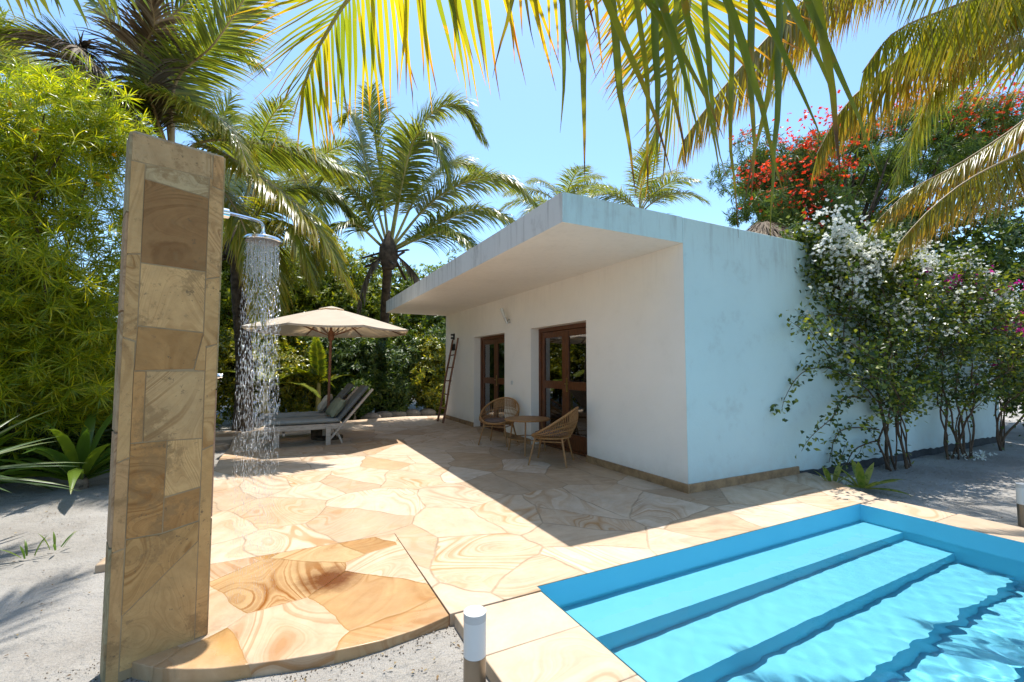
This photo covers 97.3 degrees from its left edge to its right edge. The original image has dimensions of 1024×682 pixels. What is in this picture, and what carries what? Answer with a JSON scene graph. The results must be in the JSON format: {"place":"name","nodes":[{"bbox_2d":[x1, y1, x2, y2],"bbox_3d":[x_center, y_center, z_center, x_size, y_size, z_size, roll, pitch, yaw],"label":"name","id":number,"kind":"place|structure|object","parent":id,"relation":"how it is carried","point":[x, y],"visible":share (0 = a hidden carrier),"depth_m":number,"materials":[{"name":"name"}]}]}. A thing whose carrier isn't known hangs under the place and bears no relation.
{"place":"outdoors","nodes":[
{"label":"outdoors","id":0,"kind":"place"},
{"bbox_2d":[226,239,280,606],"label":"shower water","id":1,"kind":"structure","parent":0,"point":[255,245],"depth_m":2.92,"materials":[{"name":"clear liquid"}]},
{"bbox_2d":[132,534,448,681],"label":"shower base paving","id":2,"kind":"structure","parent":0,"point":[316,607],"depth_m":2.65,"materials":[{"name":"stone"}]},
{"bbox_2d":[100,131,225,681],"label":"shower pillar","id":3,"kind":"structure","parent":2,"relation":"on","point":[158,556],"depth_m":2.35,"materials":[{"name":"stone"}]},
{"bbox_2d":[223,208,281,246],"bbox_3d":[-1.687,-0.725,2.859,0.224,0.136,0.473,-1,-4,20],"label":"rain shower","id":4,"kind":"object","parent":3,"relation":"attached to","point":[262,235],"visible":0.89,"depth_m":2.88,"materials":[{"name":"silver metal"}]},
{"bbox_2d":[311,429,321,436],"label":"stone","id":5,"kind":"object","parent":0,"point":[314,433],"visible":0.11,"depth_m":9.06,"materials":[{"name":"grey stone"}]},
{"bbox_2d":[0,388,1023,681],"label":"sand ground","id":6,"kind":"structure","parent":0,"point":[56,626],"depth_m":3.55,"materials":[{"name":"white sand"}]},
{"bbox_2d":[0,414,20,471],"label":"garden shrub","id":7,"kind":"object","parent":6,"relation":"on","point":[4,427],"visible":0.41,"depth_m":5.92,"materials":[{"name":"green plant"}]},
{"bbox_2d":[2,537,45,558],"bbox_3d":[-3.872,1.649,3.591,0.211,0.141,0.263,-1,-4,21],"label":"grass sprout","id":8,"kind":"object","parent":6,"relation":"on","point":[26,549],"depth_m":3.61,"materials":[{"name":"green plant"}]},
{"bbox_2d":[0,426,57,489],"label":"crinum lily","id":9,"kind":"object","parent":6,"relation":"on","point":[3,439],"visible":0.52,"depth_m":5.46,"materials":[{"name":"green plant"}]},
{"bbox_2d":[0,409,82,491],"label":"spear leaf yucca","id":10,"kind":"object","parent":6,"relation":"on","point":[5,478],"visible":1,"depth_m":3.86,"materials":[{"name":"green plant"}]},
{"bbox_2d":[0,392,111,477],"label":"garden shrub","id":11,"kind":"object","parent":6,"relation":"on","point":[55,445],"visible":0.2,"depth_m":6.19,"materials":[{"name":"green plant"}]},
{"bbox_2d":[0,411,112,493],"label":"crinum lily","id":12,"kind":"object","parent":6,"relation":"on","point":[85,453],"visible":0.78,"depth_m":5.56,"materials":[{"name":"green plant"}]},
{"bbox_2d":[39,531,76,550],"bbox_3d":[-3.763,1.656,3.782,0.228,0.150,0.254,-1,-3,18],"label":"grass sprout","id":13,"kind":"object","parent":6,"relation":"on","point":[54,541],"depth_m":3.77,"materials":[{"name":"green plant"}]},
{"bbox_2d":[0,6,124,207],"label":"coconut palm","id":14,"kind":"object","parent":6,"relation":"on","point":[4,54],"visible":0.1,"depth_m":11.84,"materials":[{"name":"green plant"}]},
{"bbox_2d":[0,50,166,470],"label":"oleander tree","id":15,"kind":"object","parent":6,"relation":"on","point":[58,334],"visible":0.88,"depth_m":5.89,"materials":[{"name":"green plant"}]},
{"bbox_2d":[95,557,105,572],"bbox_3d":[-3.006,1.741,3.523,0.358,0.110,0.159,2,-4,-30],"label":"loose brick","id":16,"kind":"object","parent":6,"relation":"on","point":[100,567],"visible":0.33,"depth_m":3.39,"materials":[{"name":"stone"}]},
{"bbox_2d":[96,427,113,465],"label":"garden shrub","id":17,"kind":"object","parent":6,"relation":"on","point":[109,440],"visible":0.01,"depth_m":6.77,"materials":[{"name":"green plant"}]},
{"bbox_2d":[87,216,230,318],"bbox_3d":[-11.000,-1.104,15.036,5.115,7.071,6.192,2,-4,-27],"label":"garden tree","id":18,"kind":"object","parent":6,"relation":"on","point":[108,282],"visible":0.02,"depth_m":13.37,"materials":[{"name":"green plant"}]},
{"bbox_2d":[0,0,369,335],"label":"coconut palm","id":19,"kind":"object","parent":6,"relation":"on","point":[161,68],"visible":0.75,"depth_m":7.76,"materials":[{"name":"green plant"}]},
{"bbox_2d":[215,443,230,451],"bbox_3d":[-5.657,2.026,8.463,0.517,0.130,0.558,-1,-3,12],"label":"stepping stone","id":20,"kind":"object","parent":6,"relation":"on","point":[221,446],"visible":0.23,"depth_m":8.45,"materials":[{"name":"stone"}]},
{"bbox_2d":[215,437,232,443],"bbox_3d":[-5.950,2.063,9.200,0.581,0.142,0.473,2,-4,-27],"label":"stepping stone","id":21,"kind":"object","parent":6,"relation":"on","point":[227,440],"visible":0.3,"depth_m":9.08,"materials":[{"name":"stone"}]},
{"bbox_2d":[215,431,241,436],"bbox_3d":[-6.405,2.102,9.976,0.556,0.154,0.500,-1,-3,11],"label":"stepping stone","id":22,"kind":"object","parent":6,"relation":"on","point":[226,433],"visible":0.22,"depth_m":9.89,"materials":[{"name":"stone"}]},
{"bbox_2d":[215,329,252,424],"bbox_3d":[-8.280,0.617,11.636,2.338,3.243,2.648,-1,-3,15],"label":"garden shrub","id":23,"kind":"object","parent":6,"relation":"on","point":[225,350],"visible":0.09,"depth_m":11.83,"materials":[{"name":"green plant"}]},
{"bbox_2d":[216,315,288,418],"bbox_3d":[-7.597,0.763,12.906,2.444,3.104,2.604,2,-4,-27],"label":"garden shrub","id":24,"kind":"object","parent":6,"relation":"on","point":[227,379],"visible":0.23,"depth_m":12.46,"materials":[{"name":"green plant"}]},
{"bbox_2d":[45,464,461,681],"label":"soil crumbs","id":25,"kind":"object","parent":6,"relation":"on","point":[311,670],"visible":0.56,"depth_m":2.30,"materials":[{"name":"brown soil"}]},
{"bbox_2d":[175,91,341,233],"bbox_3d":[-12.960,-4.064,21.661,7.657,14.003,7.038,-3,-4,41],"label":"coconut palm","id":26,"kind":"object","parent":6,"relation":"on","point":[267,115],"visible":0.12,"depth_m":21.08,"materials":[{"name":"green plant"}]},
{"bbox_2d":[219,227,313,414],"bbox_3d":[-8.987,-0.949,14.639,5.160,6.716,4.361,2,-4,-27],"label":"garden tree","id":27,"kind":"object","parent":6,"relation":"on","point":[226,313],"visible":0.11,"depth_m":13.80,"materials":[{"name":"green plant"}]},
{"bbox_2d":[218,363,334,426],"bbox_3d":[-6.374,1.462,12.040,3.029,1.769,1.459,0,-3,-8],"label":"banana plant","id":28,"kind":"object","parent":6,"relation":"on","point":[265,395],"visible":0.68,"depth_m":11.72,"materials":[{"name":"green plant"}]},
{"bbox_2d":[201,85,357,431],"bbox_3d":[-6.114,-1.956,11.083,5.167,8.500,3.621,-1,-3,12],"label":"coconut palm","id":29,"kind":"object","parent":6,"relation":"on","point":[276,226],"visible":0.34,"depth_m":10.85,"materials":[{"name":"green plant"}]},
{"bbox_2d":[253,338,336,412],"bbox_3d":[-6.252,1.119,12.903,2.139,2.458,2.129,-2,-4,25],"label":"garden shrub","id":30,"kind":"object","parent":6,"relation":"on","point":[293,399],"visible":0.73,"depth_m":12.52,"materials":[{"name":"green plant"}]},
{"bbox_2d":[226,107,375,248],"bbox_3d":[-12.024,-4.900,25.475,8.121,16.157,8.835,-1,-3,10],"label":"coconut palm","id":31,"kind":"object","parent":6,"relation":"on","point":[332,151],"visible":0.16,"depth_m":26.02,"materials":[{"name":"green plant"}]},
{"bbox_2d":[275,237,342,347],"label":"garden tree","id":32,"kind":"object","parent":6,"relation":"on","point":[305,301],"visible":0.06,"depth_m":15.53,"materials":[{"name":"green plant"}]},
{"bbox_2d":[258,337,359,410],"bbox_3d":[-5.415,1.130,12.389,2.796,2.472,1.206,2,-4,-30],"label":"banana plant","id":33,"kind":"object","parent":6,"relation":"on","point":[317,356],"visible":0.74,"depth_m":12.36,"materials":[{"name":"green plant"}]},
{"bbox_2d":[280,306,348,351],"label":"garden shrub","id":34,"kind":"object","parent":6,"relation":"on","point":[293,343],"visible":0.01,"depth_m":14.71,"materials":[{"name":"green plant"}]},
{"bbox_2d":[292,336,371,410],"bbox_3d":[-5.617,0.797,13.889,2.486,3.132,2.479,2,-4,-27],"label":"garden shrub","id":35,"kind":"object","parent":6,"relation":"on","point":[338,355],"visible":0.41,"depth_m":13.23,"materials":[{"name":"green plant"}]},
{"bbox_2d":[287,234,403,345],"bbox_3d":[-6.422,-0.747,16.773,4.724,6.563,4.602,2,-4,-27],"label":"garden tree","id":36,"kind":"object","parent":6,"relation":"on","point":[349,304],"visible":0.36,"depth_m":15.65,"materials":[{"name":"green plant"}]},
{"bbox_2d":[330,372,380,419],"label":"garden shrub","id":37,"kind":"object","parent":6,"relation":"on","point":[365,407],"visible":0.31,"depth_m":13.02,"materials":[{"name":"green plant"}]},
{"bbox_2d":[333,337,406,412],"bbox_3d":[-4.557,1.049,14.182,2.229,2.888,2.259,2,-4,-27],"label":"garden shrub","id":38,"kind":"object","parent":6,"relation":"on","point":[374,350],"visible":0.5,"depth_m":13.66,"materials":[{"name":"green plant"}]},
{"bbox_2d":[360,413,380,419],"bbox_3d":[-4.082,2.218,13.024,0.602,0.294,0.312,2,-4,-27],"label":"kerb stone","id":39,"kind":"object","parent":6,"relation":"on","point":[371,415],"visible":0.56,"depth_m":12.91,"materials":[{"name":"grey stone"}]},
{"bbox_2d":[336,251,431,344],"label":"garden tree","id":40,"kind":"object","parent":6,"relation":"on","point":[394,277],"visible":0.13,"depth_m":16.93,"materials":[{"name":"green plant"}]},
{"bbox_2d":[376,411,392,417],"bbox_3d":[-3.879,2.244,13.474,0.602,0.295,0.315,2,-4,-27],"label":"kerb stone","id":41,"kind":"object","parent":6,"relation":"on","point":[385,414],"visible":0.45,"depth_m":13.40,"materials":[{"name":"grey stone"}]},
{"bbox_2d":[375,367,414,411],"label":"garden shrub","id":42,"kind":"object","parent":6,"relation":"on","point":[393,387],"visible":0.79,"depth_m":13.80,"materials":[{"name":"green plant"}]},
{"bbox_2d":[390,410,406,416],"bbox_3d":[-3.539,2.274,13.834,0.616,0.301,0.335,2,-4,-27],"label":"kerb stone","id":43,"kind":"object","parent":6,"relation":"on","point":[399,414],"visible":0.51,"depth_m":13.73,"materials":[{"name":"grey stone"}]},
{"bbox_2d":[378,328,426,400],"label":"garden shrub","id":44,"kind":"object","parent":6,"relation":"on","point":[408,353],"visible":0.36,"depth_m":14.52,"materials":[{"name":"green plant"}]},
{"bbox_2d":[370,312,441,345],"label":"garden shrub","id":45,"kind":"object","parent":6,"relation":"on","point":[417,334],"visible":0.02,"depth_m":16.20,"materials":[{"name":"green plant"}]},
{"bbox_2d":[406,409,420,415],"bbox_3d":[-3.141,2.291,14.151,0.570,0.305,0.312,2,-4,-27],"label":"kerb stone","id":46,"kind":"object","parent":6,"relation":"on","point":[412,412],"visible":0.53,"depth_m":14.05,"materials":[{"name":"grey stone"}]},
{"bbox_2d":[389,261,445,341],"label":"garden tree","id":47,"kind":"object","parent":6,"relation":"on","point":[436,320],"visible":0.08,"depth_m":17.33,"materials":[{"name":"green plant"}]},
{"bbox_2d":[296,78,538,412],"bbox_3d":[-2.454,-2.506,13.079,6.669,9.903,4.765,0,-3,0],"label":"coconut palm","id":48,"kind":"object","parent":6,"relation":"on","point":[384,182],"visible":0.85,"depth_m":12.70,"materials":[{"name":"green plant"}]},
{"bbox_2d":[402,334,445,408],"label":"garden shrub","id":49,"kind":"object","parent":6,"relation":"on","point":[428,365],"visible":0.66,"depth_m":14.68,"materials":[{"name":"green plant"}]},
{"bbox_2d":[420,408,435,415],"bbox_3d":[-2.716,2.296,14.399,0.580,0.291,0.325,2,-4,-27],"label":"kerb stone","id":50,"kind":"object","parent":6,"relation":"on","point":[427,412],"visible":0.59,"depth_m":14.28,"materials":[{"name":"grey stone"}]},
{"bbox_2d":[414,368,445,413],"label":"garden shrub","id":51,"kind":"object","parent":6,"relation":"on","point":[437,397],"visible":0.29,"depth_m":14.63,"materials":[{"name":"green plant"}]},
{"bbox_2d":[416,316,445,387],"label":"garden shrub","id":52,"kind":"object","parent":6,"relation":"on","point":[440,334],"visible":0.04,"depth_m":15.77,"materials":[{"name":"green plant"}]},
{"bbox_2d":[0,0,879,237],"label":"coconut palm","id":53,"kind":"object","parent":6,"relation":"on","point":[671,43],"visible":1,"depth_m":1.52,"materials":[{"name":"green plant"}]},
{"bbox_2d":[441,245,474,323],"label":"garden tree","id":54,"kind":"object","parent":6,"relation":"on","point":[451,251],"depth_m":19.91,"materials":[{"name":"green plant"}]},
{"bbox_2d":[463,605,485,681],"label":"bollard light","id":55,"kind":"object","parent":6,"relation":"on","point":[474,653],"visible":1,"depth_m":2.04,"materials":[{"name":"metal"}]},
{"bbox_2d":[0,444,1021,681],"bbox_3d":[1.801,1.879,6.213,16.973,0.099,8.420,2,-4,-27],"label":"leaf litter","id":56,"kind":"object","parent":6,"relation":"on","point":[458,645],"visible":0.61,"depth_m":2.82,"materials":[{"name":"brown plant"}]},
{"bbox_2d":[454,592,579,655],"bbox_3d":[0.021,1.689,2.591,0.599,0.166,0.434,2,-4,-27],"label":"pool coping","id":57,"kind":"object","parent":6,"relation":"on","point":[515,622],"visible":0.55,"depth_m":2.58,"materials":[{"name":"stone"}]},
{"bbox_2d":[225,0,811,203],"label":"coconut palm","id":58,"kind":"object","parent":6,"relation":"on","point":[348,23],"visible":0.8,"depth_m":1.99,"materials":[{"name":"green plant"}]},
{"bbox_2d":[500,163,609,217],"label":"coconut palm","id":59,"kind":"object","parent":6,"relation":"on","point":[572,189],"visible":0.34,"depth_m":28.10,"materials":[{"name":"green plant"}]},
{"bbox_2d":[486,626,636,681],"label":"pool coping","id":60,"kind":"object","parent":6,"relation":"on","point":[579,654],"visible":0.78,"depth_m":2.22,"materials":[{"name":"stone"}]},
{"bbox_2d":[622,675,644,681],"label":"pool coping","id":61,"kind":"object","parent":6,"relation":"on","point":[637,678],"visible":1,"depth_m":2.10,"materials":[{"name":"stone"}]},
{"bbox_2d":[577,143,711,213],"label":"coconut palm","id":62,"kind":"object","parent":6,"relation":"on","point":[657,195],"visible":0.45,"depth_m":19.37,"materials":[{"name":"green plant"}]},
{"bbox_2d":[386,192,999,493],"bbox_3d":[3.370,0.604,10.794,10.838,3.540,8.674,2,-4,-27],"label":"white villa","id":63,"kind":"object","parent":6,"relation":"on","point":[659,348],"visible":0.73,"depth_m":6.17,"materials":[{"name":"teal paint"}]},
{"bbox_2d":[480,334,504,431],"bbox_3d":[-0.369,0.961,10.369,0.142,2.178,1.696,2,-4,-27],"label":"french door","id":64,"kind":"structure","parent":63,"relation":"in","point":[492,351],"depth_m":10.59,"materials":[{"name":"red wood"}]},
{"bbox_2d":[500,308,509,323],"bbox_3d":[-0.144,-0.517,9.378,0.218,0.350,0.084,0,-3,-2],"label":"wall lamp","id":65,"kind":"object","parent":63,"relation":"attached to","point":[504,316],"visible":1,"depth_m":9.35,"materials":[{"name":"metal"}]},
{"bbox_2d":[539,322,586,456],"bbox_3d":[0.933,0.814,7.833,0.142,2.178,1.746,2,-4,-27],"label":"french door","id":66,"kind":"structure","parent":63,"relation":"in","point":[562,349],"depth_m":7.86,"materials":[{"name":"red wood"}]},
{"bbox_2d":[538,504,1023,681],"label":"pool basin","id":67,"kind":"object","parent":6,"relation":"in","point":[563,592],"visible":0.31,"depth_m":3.85,"materials":[{"name":"blue tile"}]},
{"bbox_2d":[746,219,821,246],"bbox_3d":[6.004,-0.324,10.653,2.989,5.175,3.008,2,-4,-27],"label":"thatched hut","id":68,"kind":"object","parent":6,"relation":"on","point":[762,227],"visible":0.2,"depth_m":10.32,"materials":[{"name":"brown plant"}]},
{"bbox_2d":[752,144,885,224],"bbox_3d":[11.582,-1.970,16.748,5.006,9.156,4.602,0,-3,-9],"label":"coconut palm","id":69,"kind":"object","parent":6,"relation":"on","point":[837,195],"visible":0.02,"depth_m":15.94,"materials":[{"name":"green plant"}]},
{"bbox_2d":[815,461,852,482],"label":"variegated plant","id":70,"kind":"object","parent":6,"relation":"on","point":[837,471],"visible":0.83,"depth_m":5.76,"materials":[{"name":"green plant"}]},
{"bbox_2d":[675,0,1023,268],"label":"coconut palm","id":71,"kind":"object","parent":6,"relation":"on","point":[971,26],"visible":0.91,"depth_m":4.23,"materials":[{"name":"green plant"}]},
{"bbox_2d":[703,70,1023,254],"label":"flame tree","id":72,"kind":"object","parent":6,"relation":"on","point":[955,145],"visible":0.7,"depth_m":12.46,"materials":[{"name":"green plant"}]},
{"bbox_2d":[831,459,910,495],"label":"variegated plant","id":73,"kind":"object","parent":6,"relation":"on","point":[862,479],"visible":0.96,"depth_m":5.59,"materials":[{"name":"green plant"}]},
{"bbox_2d":[770,196,972,472],"bbox_3d":[5.360,-0.088,6.758,4.370,4.068,1.881,2,-4,-27],"label":"bougainvillea","id":74,"kind":"object","parent":6,"relation":"on","point":[857,272],"visible":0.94,"depth_m":6.44,"materials":[{"name":"green plant"}]},
{"bbox_2d":[809,449,996,484],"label":"fallen petals","id":75,"kind":"object","parent":6,"relation":"on","point":[956,455],"visible":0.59,"depth_m":7.51,"materials":[{"name":"plant"}]},
{"bbox_2d":[862,498,955,521],"bbox_3d":[4.052,1.806,4.621,0.474,0.164,0.615,2,-4,-27],"label":"pool coping","id":76,"kind":"object","parent":6,"relation":"on","point":[925,513],"visible":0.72,"depth_m":4.60,"materials":[{"name":"stone"}]},
{"bbox_2d":[857,243,1023,459],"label":"bougainvillea","id":77,"kind":"object","parent":6,"relation":"on","point":[974,340],"visible":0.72,"depth_m":7.41,"materials":[{"name":"green plant"}]},
{"bbox_2d":[887,193,1023,326],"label":"garden tree","id":78,"kind":"object","parent":6,"relation":"on","point":[977,234],"visible":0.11,"depth_m":10.65,"materials":[{"name":"green plant"}]},
{"bbox_2d":[914,248,1023,450],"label":"bougainvillea","id":79,"kind":"object","parent":6,"relation":"on","point":[1001,434],"visible":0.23,"depth_m":8.25,"materials":[{"name":"green plant"}]},
{"bbox_2d":[929,169,1023,309],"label":"garden tree","id":80,"kind":"object","parent":6,"relation":"on","point":[1017,254],"visible":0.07,"depth_m":11.50,"materials":[{"name":"green plant"}]},
{"bbox_2d":[936,514,1023,542],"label":"pool coping","id":81,"kind":"object","parent":6,"relation":"on","point":[1006,531],"visible":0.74,"depth_m":4.11,"materials":[{"name":"stone"}]},
{"bbox_2d":[996,337,1023,415],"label":"garden tree","id":82,"kind":"object","parent":6,"relation":"on","point":[1010,410],"visible":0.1,"depth_m":9.39,"materials":[{"name":"green plant"}]},
{"bbox_2d":[1015,482,1023,527],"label":"bollard light","id":83,"kind":"object","parent":6,"relation":"on","point":[1019,487],"visible":0.91,"depth_m":4.35,"materials":[{"name":"metal"}]},
{"bbox_2d":[0,0,1023,342],"label":"sky","id":84,"kind":"structure","parent":0,"point":[524,136],"materials":[{"name":"blue"}]},
{"bbox_2d":[210,416,878,625],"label":"terrace paving","id":85,"kind":"structure","parent":0,"point":[460,513],"depth_m":4.72,"materials":[{"name":"stone"}]},
{"bbox_2d":[258,383,358,439],"bbox_3d":[-4.336,1.468,9.643,1.883,1.080,0.830,2,-4,-27],"label":"sun lounger","id":86,"kind":"object","parent":85,"relation":"on","point":[345,391],"visible":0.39,"depth_m":9.46,"materials":[{"name":"grey wood"}]},
{"bbox_2d":[317,394,332,410],"bbox_3d":[-4.052,1.336,9.774,0.178,0.440,0.440,36,-15,-12],"label":"pillow","id":87,"kind":"object","parent":86,"relation":"on","point":[322,405],"visible":0.8,"depth_m":9.59,"materials":[{"name":"beige fabric"}]},
{"bbox_2d":[263,385,373,447],"bbox_3d":[-3.728,1.415,8.720,1.883,1.080,0.830,2,-4,-27],"label":"sun lounger","id":88,"kind":"object","parent":85,"relation":"on","point":[326,424],"visible":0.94,"depth_m":8.45,"materials":[{"name":"grey wood"}]},
{"bbox_2d":[325,397,346,416],"bbox_3d":[-3.462,1.302,8.841,0.420,0.420,0.178,2,-39,50],"label":"pillow","id":89,"kind":"object","parent":88,"relation":"on","point":[335,407],"visible":1,"depth_m":8.72,"materials":[{"name":"green fabric"}]},
{"bbox_2d":[242,306,407,440],"bbox_3d":[-3.752,0.629,9.293,2.993,2.715,2.993,1,-3,-19],"label":"parasol","id":90,"kind":"object","parent":85,"relation":"on","point":[330,323],"visible":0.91,"depth_m":9.13,"materials":[{"name":"beige fabric"}]},
{"bbox_2d":[437,338,458,422],"bbox_3d":[-1.711,1.035,11.995,0.456,2.230,0.533,2,-4,-27],"label":"wooden ladder","id":91,"kind":"object","parent":85,"relation":"on","point":[447,394],"visible":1,"depth_m":11.94,"materials":[{"name":"brown wood"}]},
{"bbox_2d":[478,397,519,446],"bbox_3d":[-0.237,1.522,8.588,0.777,0.859,0.723,-1,-4,21],"label":"wicker chair","id":92,"kind":"object","parent":85,"relation":"on","point":[492,421],"visible":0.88,"depth_m":8.76,"materials":[{"name":"wicker"}]},
{"bbox_2d":[504,416,549,455],"bbox_3d":[0.262,1.608,7.696,0.790,0.581,0.790,2,-4,-27],"label":"wicker table","id":93,"kind":"object","parent":85,"relation":"on","point":[525,419],"visible":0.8,"depth_m":7.63,"materials":[{"name":"wicker"}]},
{"bbox_2d":[528,406,578,467],"bbox_3d":[0.653,1.421,6.851,0.723,0.859,0.777,-1,-3,18],"label":"wicker chair","id":94,"kind":"object","parent":85,"relation":"on","point":[557,433],"visible":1,"depth_m":6.63,"materials":[{"name":"wicker"}]},
{"bbox_2d":[560,519,1023,681],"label":"pool water","id":95,"kind":"structure","parent":0,"point":[860,600],"depth_m":2.94,"materials":[{"name":"blue liquid"}]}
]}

